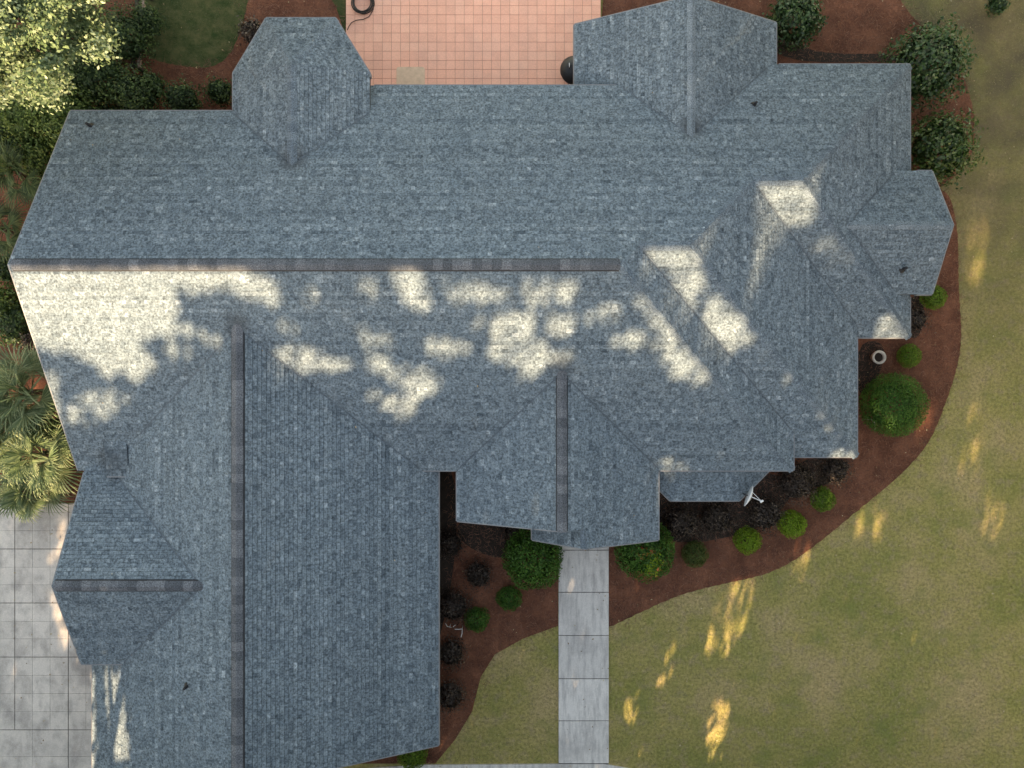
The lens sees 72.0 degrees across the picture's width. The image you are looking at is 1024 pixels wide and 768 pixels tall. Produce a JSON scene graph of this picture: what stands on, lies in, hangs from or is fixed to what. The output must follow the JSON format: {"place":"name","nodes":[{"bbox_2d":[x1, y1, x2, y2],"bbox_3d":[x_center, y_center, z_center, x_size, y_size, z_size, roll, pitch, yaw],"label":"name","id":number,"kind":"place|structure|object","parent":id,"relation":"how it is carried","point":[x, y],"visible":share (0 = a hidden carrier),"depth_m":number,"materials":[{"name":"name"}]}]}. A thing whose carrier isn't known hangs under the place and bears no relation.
{"place":"outdoors","nodes":[
{"label":"outdoors","id":0,"kind":"place"},
{"bbox_2d":[0,503,90,767],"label":"driveway","id":1,"kind":"structure","parent":0,"point":[28,607],"depth_m":25.95,"materials":[{"name":"concrete"}]},
{"bbox_2d":[346,0,600,84],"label":"patio","id":2,"kind":"structure","parent":0,"point":[485,41],"depth_m":25.85,"materials":[{"name":"tile"}]},
{"bbox_2d":[347,0,374,29],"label":"garden hose","id":3,"kind":"object","parent":2,"relation":"on","point":[369,9],"visible":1,"depth_m":25.76,"materials":[{"name":"black rubber"}]},
{"bbox_2d":[396,67,424,83],"bbox_3d":[-3.714,-11.245,25.840,1.040,0.016,0.760,0,90,0],"label":"door mat","id":4,"kind":"object","parent":2,"relation":"on","point":[410,75],"depth_m":25.83,"materials":[{"name":"beige fabric"}]},
{"bbox_2d":[560,56,572,83],"bbox_3d":[2.220,-11.219,25.317,1.010,1.074,1.010,0,90,0],"label":"kettle grill","id":5,"kind":"object","parent":2,"relation":"on","point":[566,69],"visible":0.43,"depth_m":24.98,"materials":[{"name":"black metal"}]},
{"bbox_2d":[372,764,625,767],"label":"front path","id":6,"kind":"structure","parent":0,"point":[518,766],"depth_m":25.95,"materials":[{"name":"concrete"}]},
{"bbox_2d":[69,0,1023,767],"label":"ground","id":7,"kind":"structure","parent":0,"point":[765,656],"depth_m":26.00,"materials":[{"name":"green plant"}]},
{"bbox_2d":[10,329,35,358],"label":"understorey shrub","id":8,"kind":"object","parent":7,"relation":"on","point":[25,342],"visible":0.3,"depth_m":24.92,"materials":[{"name":"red plant"}]},
{"bbox_2d":[21,386,63,450],"bbox_3d":[-15.775,1.200,24.704,2.687,2.602,2.206,27,90,0],"label":"palmetto","id":9,"kind":"object","parent":7,"relation":"on","point":[50,431],"visible":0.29,"depth_m":23.95,"materials":[{"name":"green plant"}]},
{"bbox_2d":[135,0,153,16],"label":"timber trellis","id":10,"kind":"object","parent":7,"relation":"on","point":[143,5],"visible":0.38,"depth_m":25.12,"materials":[{"name":"wood"}]},
{"bbox_2d":[124,0,166,47],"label":"understorey shrub","id":11,"kind":"object","parent":7,"relation":"on","point":[149,13],"visible":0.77,"depth_m":25.07,"materials":[{"name":"green plant"}]},
{"bbox_2d":[0,0,341,502],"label":"mulch bed","id":12,"kind":"object","parent":7,"relation":"on","point":[280,4],"visible":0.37,"depth_m":25.98,"materials":[{"name":"brown soil"}]},
{"bbox_2d":[0,251,13,288],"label":"understorey shrub","id":13,"kind":"object","parent":12,"relation":"on","point":[5,274],"visible":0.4,"depth_m":25.03,"materials":[{"name":"green plant"}]},
{"bbox_2d":[0,277,20,318],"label":"understorey shrub","id":14,"kind":"object","parent":12,"relation":"on","point":[10,293],"visible":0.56,"depth_m":24.96,"materials":[{"name":"green plant"}]},
{"bbox_2d":[0,195,26,261],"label":"palmetto","id":15,"kind":"object","parent":12,"relation":"on","point":[13,219],"visible":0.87,"depth_m":24.60,"materials":[{"name":"green plant"}]},
{"bbox_2d":[0,293,32,350],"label":"understorey shrub","id":16,"kind":"object","parent":12,"relation":"on","point":[14,321],"visible":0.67,"depth_m":24.72,"materials":[{"name":"green plant"}]},
{"bbox_2d":[0,391,37,459],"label":"palmetto","id":17,"kind":"object","parent":12,"relation":"on","point":[3,440],"visible":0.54,"depth_m":23.49,"materials":[{"name":"green plant"}]},
{"bbox_2d":[0,114,39,153],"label":"understorey shrub","id":18,"kind":"object","parent":12,"relation":"on","point":[4,133],"visible":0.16,"depth_m":24.51,"materials":[{"name":"green plant"}]},
{"bbox_2d":[0,135,41,210],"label":"palmetto","id":19,"kind":"object","parent":12,"relation":"on","point":[10,160],"visible":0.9,"depth_m":24.27,"materials":[{"name":"green plant"}]},
{"bbox_2d":[0,90,57,152],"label":"understorey shrub","id":20,"kind":"object","parent":12,"relation":"on","point":[14,114],"visible":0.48,"depth_m":24.12,"materials":[{"name":"green plant"}]},
{"bbox_2d":[0,342,60,444],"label":"palmetto","id":21,"kind":"object","parent":12,"relation":"on","point":[8,406],"visible":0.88,"depth_m":23.38,"materials":[{"name":"green plant"}]},
{"bbox_2d":[14,129,54,181],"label":"understorey shrub","id":22,"kind":"object","parent":12,"relation":"on","point":[40,160],"visible":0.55,"depth_m":24.53,"materials":[{"name":"green plant"}]},
{"bbox_2d":[0,457,74,524],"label":"palmetto","id":23,"kind":"object","parent":12,"relation":"on","point":[10,498],"visible":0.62,"depth_m":24.44,"materials":[{"name":"green plant"}]},
{"bbox_2d":[0,404,82,502],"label":"palmetto","id":24,"kind":"object","parent":12,"relation":"on","point":[13,462],"visible":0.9,"depth_m":23.79,"materials":[{"name":"green plant"}]},
{"bbox_2d":[0,0,125,114],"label":"oak tree","id":25,"kind":"object","parent":12,"relation":"on","point":[29,69],"visible":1,"depth_m":18.33,"materials":[{"name":"green plant"}]},
{"bbox_2d":[11,75,118,159],"bbox_3d":[-15.416,-8.997,24.433,3.529,3.177,3.314,0,90,0],"label":"understorey shrub","id":26,"kind":"object","parent":12,"relation":"on","point":[53,125],"visible":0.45,"depth_m":23.95,"materials":[{"name":"green plant"}]},
{"bbox_2d":[35,68,95,107],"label":"understorey shrub","id":27,"kind":"object","parent":12,"relation":"on","point":[73,96],"visible":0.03,"depth_m":24.71,"materials":[{"name":"green plant"}]},
{"bbox_2d":[44,8,98,67],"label":"understorey shrub","id":28,"kind":"object","parent":12,"relation":"on","point":[76,33],"visible":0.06,"depth_m":24.34,"materials":[{"name":"green plant"}]},
{"bbox_2d":[65,33,135,109],"bbox_3d":[-14.664,-10.796,24.806,2.885,2.403,2.710,0,90,0],"label":"understorey shrub","id":29,"kind":"object","parent":12,"relation":"on","point":[90,71],"visible":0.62,"depth_m":24.39,"materials":[{"name":"green plant"}]},
{"bbox_2d":[89,100,120,109],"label":"understorey shrub","id":30,"kind":"object","parent":12,"relation":"on","point":[105,108],"visible":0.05,"depth_m":24.94,"materials":[{"name":"green plant"}]},
{"bbox_2d":[87,0,160,74],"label":"understorey shrub","id":31,"kind":"object","parent":12,"relation":"on","point":[126,27],"visible":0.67,"depth_m":24.74,"materials":[{"name":"green plant"}]},
{"bbox_2d":[95,58,170,109],"bbox_3d":[-13.397,-10.206,24.925,2.409,2.166,2.396,-41,90,0],"label":"understorey shrub","id":32,"kind":"object","parent":12,"relation":"on","point":[127,99],"visible":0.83,"depth_m":24.63,"materials":[{"name":"green plant"}]},
{"bbox_2d":[131,42,145,71],"bbox_3d":[-13.572,-11.890,25.700,0.320,0.600,0.943,0,90,0],"label":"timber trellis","id":33,"kind":"object","parent":12,"relation":"on","point":[139,64],"visible":0.43,"depth_m":25.43,"materials":[{"name":"wood"}]},
{"bbox_2d":[132,67,167,104],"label":"understorey shrub","id":34,"kind":"object","parent":12,"relation":"on","point":[154,78],"visible":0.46,"depth_m":25.29,"materials":[{"name":"green plant"}]},
{"bbox_2d":[156,73,209,109],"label":"understorey shrub","id":35,"kind":"object","parent":12,"relation":"on","point":[176,99],"visible":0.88,"depth_m":25.01,"materials":[{"name":"green plant"}]},
{"bbox_2d":[198,73,231,109],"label":"understorey shrub","id":36,"kind":"object","parent":12,"relation":"on","point":[219,91],"visible":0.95,"depth_m":25.28,"materials":[{"name":"green plant"}]},
{"bbox_2d":[146,0,343,67],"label":"grass","id":37,"kind":"structure","parent":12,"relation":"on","point":[201,30],"depth_m":25.99,"materials":[{"name":"green plant"}]},
{"bbox_2d":[235,13,260,47],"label":"understorey shrub","id":38,"kind":"object","parent":12,"relation":"on","point":[249,29],"visible":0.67,"depth_m":25.20,"materials":[{"name":"red plant"}]},
{"bbox_2d":[0,0,985,764],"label":"pine straw","id":39,"kind":"object","parent":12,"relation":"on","point":[848,484],"visible":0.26,"depth_m":25.97,"materials":[{"name":"brown plant"}]},
{"bbox_2d":[361,472,557,763],"bbox_3d":[-2.717,8.100,25.988,8.835,0.001,11.793,0,90,0],"label":"mulch bed","id":40,"kind":"object","parent":7,"relation":"on","point":[473,658],"visible":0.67,"depth_m":25.99,"materials":[{"name":"brown soil"}]},
{"bbox_2d":[397,749,427,767],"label":"round shrub","id":41,"kind":"object","parent":40,"relation":"on","point":[414,760],"visible":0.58,"depth_m":25.36,"materials":[{"name":"green plant"}]},
{"bbox_2d":[440,472,456,633],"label":"soil","id":42,"kind":"structure","parent":40,"relation":"on","point":[445,492],"depth_m":25.98,"materials":[{"name":"brown soil"}]},
{"bbox_2d":[440,524,472,561],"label":"dark shrub","id":43,"kind":"object","parent":42,"relation":"on","point":[452,548],"visible":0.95,"depth_m":25.55,"materials":[{"name":"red plant"}]},
{"bbox_2d":[440,627,472,677],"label":"dark shrub","id":44,"kind":"object","parent":40,"relation":"on","point":[451,656],"visible":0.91,"depth_m":25.52,"materials":[{"name":"red plant"}]},
{"bbox_2d":[440,674,475,719],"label":"dark shrub","id":45,"kind":"object","parent":40,"relation":"on","point":[447,693],"visible":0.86,"depth_m":25.48,"materials":[{"name":"red plant"}]},
{"bbox_2d":[440,582,481,633],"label":"dark shrub","id":46,"kind":"object","parent":40,"relation":"on","point":[456,604],"visible":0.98,"depth_m":25.45,"materials":[{"name":"red plant"}]},
{"bbox_2d":[461,549,493,597],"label":"dark shrub","id":47,"kind":"object","parent":40,"relation":"on","point":[474,578],"visible":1,"depth_m":25.55,"materials":[{"name":"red plant"}]},
{"bbox_2d":[464,606,490,632],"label":"round shrub","id":48,"kind":"object","parent":40,"relation":"on","point":[473,625],"visible":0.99,"depth_m":25.48,"materials":[{"name":"green plant"}]},
{"bbox_2d":[457,523,524,557],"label":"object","id":49,"kind":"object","parent":40,"relation":"on","point":[467,531],"depth_m":25.98,"materials":[{"name":"black plant"}]},
{"bbox_2d":[494,527,528,546],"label":"dark shrub","id":50,"kind":"object","parent":49,"relation":"on","point":[508,532],"visible":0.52,"depth_m":25.56,"materials":[{"name":"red plant"}]},
{"bbox_2d":[495,585,522,611],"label":"round shrub","id":51,"kind":"object","parent":40,"relation":"on","point":[511,591],"visible":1,"depth_m":25.49,"materials":[{"name":"green plant"}]},
{"bbox_2d":[501,528,563,590],"bbox_3d":[0.729,6.255,25.135,2.327,1.752,2.322,0,90,0],"label":"round shrub","id":52,"kind":"object","parent":40,"relation":"on","point":[540,573],"visible":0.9,"depth_m":24.75,"materials":[{"name":"green plant"}]},
{"bbox_2d":[7,0,953,767],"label":"house","id":53,"kind":"structure","parent":7,"relation":"on","point":[681,250],"depth_m":21.54,"materials":[{"name":"grey"}]},
{"bbox_2d":[743,486,762,505],"bbox_3d":[7.780,3.742,23.076,0.620,0.859,0.631,-35,90,0],"label":"satellite dish","id":54,"kind":"object","parent":53,"relation":"attached to","point":[748,496],"visible":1,"depth_m":23.09,"materials":[{"name":"white metal"}]},
{"bbox_2d":[12,0,1014,767],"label":"fallen leaves","id":55,"kind":"object","parent":7,"relation":"on","point":[596,560],"visible":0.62,"depth_m":25.93,"materials":[{"name":"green plant"}]},
{"bbox_2d":[559,546,608,763],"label":"walkway","id":56,"kind":"structure","parent":7,"relation":"on","point":[583,584],"depth_m":25.94,"materials":[{"name":"concrete"}]},
{"bbox_2d":[609,190,960,626],"bbox_3d":[9.624,0.574,25.992,13.894,0.001,16.952,0,90,0],"label":"mulch bed","id":57,"kind":"object","parent":7,"relation":"on","point":[769,546],"visible":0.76,"depth_m":25.99,"materials":[{"name":"brown wood"}]},
{"bbox_2d":[613,523,676,583],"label":"round shrub","id":58,"kind":"object","parent":57,"relation":"on","point":[653,562],"visible":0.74,"depth_m":24.72,"materials":[{"name":"green plant"}]},
{"bbox_2d":[681,540,708,567],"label":"round shrub","id":59,"kind":"object","parent":57,"relation":"on","point":[701,558],"visible":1,"depth_m":25.47,"materials":[{"name":"green plant"}]},
{"bbox_2d":[660,474,792,542],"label":"soil","id":60,"kind":"structure","parent":57,"relation":"on","point":[737,509],"depth_m":25.98,"materials":[{"name":"black soil"}]},
{"bbox_2d":[660,496,708,546],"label":"dark shrub","id":61,"kind":"object","parent":60,"relation":"on","point":[684,526],"visible":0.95,"depth_m":25.38,"materials":[{"name":"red plant"}]},
{"bbox_2d":[694,502,743,544],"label":"dark shrub","id":62,"kind":"object","parent":60,"relation":"on","point":[712,517],"visible":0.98,"depth_m":25.42,"materials":[{"name":"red plant"}]},
{"bbox_2d":[741,487,791,538],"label":"dark shrub","id":63,"kind":"object","parent":60,"relation":"on","point":[769,517],"visible":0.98,"depth_m":25.41,"materials":[{"name":"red plant"}]},
{"bbox_2d":[732,525,762,554],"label":"round shrub","id":64,"kind":"object","parent":57,"relation":"on","point":[752,541],"visible":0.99,"depth_m":25.47,"materials":[{"name":"green plant"}]},
{"bbox_2d":[776,509,807,538],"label":"round shrub","id":65,"kind":"object","parent":57,"relation":"on","point":[798,524],"visible":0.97,"depth_m":25.44,"materials":[{"name":"green plant"}]},
{"bbox_2d":[765,458,834,519],"bbox_3d":[10.193,3.524,25.346,2.406,1.333,2.498,16,90,0],"label":"dark shrub","id":66,"kind":"object","parent":57,"relation":"on","point":[800,473],"visible":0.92,"depth_m":25.29,"materials":[{"name":"black plant"}]},
{"bbox_2d":[795,458,848,486],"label":"soil","id":67,"kind":"structure","parent":57,"relation":"on","point":[816,464],"depth_m":25.98,"materials":[{"name":"black soil"}]},
{"bbox_2d":[812,458,858,492],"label":"dark shrub","id":68,"kind":"object","parent":67,"relation":"on","point":[836,471],"visible":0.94,"depth_m":25.52,"materials":[{"name":"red plant"}]},
{"bbox_2d":[809,485,836,512],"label":"round shrub","id":69,"kind":"object","parent":57,"relation":"on","point":[828,498],"visible":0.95,"depth_m":25.52,"materials":[{"name":"green plant"}]},
{"bbox_2d":[858,341,883,393],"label":"soil","id":70,"kind":"structure","parent":57,"relation":"on","point":[865,362],"depth_m":25.98,"materials":[{"name":"black soil"}]},
{"bbox_2d":[870,350,885,363],"bbox_3d":[13.353,-0.973,25.802,0.510,0.395,0.510,0,90,0],"label":"garden pot","id":71,"kind":"object","parent":70,"relation":"on","point":[878,357],"visible":1,"depth_m":25.63,"materials":[{"name":"ceramic"}]},
{"bbox_2d":[859,372,930,437],"bbox_3d":[13.602,0.734,25.124,2.414,1.775,2.379,0,90,0],"label":"round shrub","id":72,"kind":"object","parent":57,"relation":"on","point":[896,424],"visible":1,"depth_m":24.75,"materials":[{"name":"green plant"}]},
{"bbox_2d":[896,343,921,368],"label":"round shrub","id":73,"kind":"object","parent":57,"relation":"on","point":[904,357],"visible":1,"depth_m":25.54,"materials":[{"name":"green plant"}]},
{"bbox_2d":[911,296,923,337],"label":"soil","id":74,"kind":"structure","parent":57,"relation":"on","point":[913,307],"depth_m":25.98,"materials":[{"name":"black soil"}]},
{"bbox_2d":[911,301,935,336],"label":"dark shrub","id":75,"kind":"object","parent":74,"relation":"on","point":[917,316],"visible":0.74,"depth_m":25.56,"materials":[{"name":"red plant"}]},
{"bbox_2d":[919,284,947,309],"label":"round shrub","id":76,"kind":"object","parent":57,"relation":"on","point":[936,296],"visible":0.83,"depth_m":25.51,"materials":[{"name":"green plant"}]},
{"bbox_2d":[602,0,974,186],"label":"mulch bed","id":77,"kind":"object","parent":7,"relation":"on","point":[836,4],"visible":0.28,"depth_m":25.98,"materials":[{"name":"brown soil"}]},
{"bbox_2d":[762,0,828,53],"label":"broadleaf shrub","id":78,"kind":"object","parent":77,"relation":"on","point":[808,20],"visible":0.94,"depth_m":24.78,"materials":[{"name":"green plant"}]},
{"bbox_2d":[777,35,906,61],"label":"soil","id":79,"kind":"structure","parent":77,"relation":"on","point":[805,53],"depth_m":25.98,"materials":[{"name":"brown soil"}]},
{"bbox_2d":[877,9,978,117],"bbox_3d":[14.569,-11.119,24.638,3.318,2.744,3.302,-24,90,0],"label":"broadleaf shrub","id":80,"kind":"object","parent":77,"relation":"on","point":[935,53],"visible":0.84,"depth_m":24.23,"materials":[{"name":"green plant"}]},
{"bbox_2d":[911,107,987,188],"bbox_3d":[15.232,-8.371,24.907,2.866,2.206,2.982,0,90,0],"label":"broadleaf shrub","id":81,"kind":"object","parent":77,"relation":"on","point":[950,134],"visible":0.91,"depth_m":24.50,"materials":[{"name":"green plant"}]},
{"bbox_2d":[984,0,1010,16],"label":"broadleaf shrub","id":82,"kind":"object","parent":7,"relation":"on","point":[997,7],"visible":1,"depth_m":25.61,"materials":[{"name":"green plant"}]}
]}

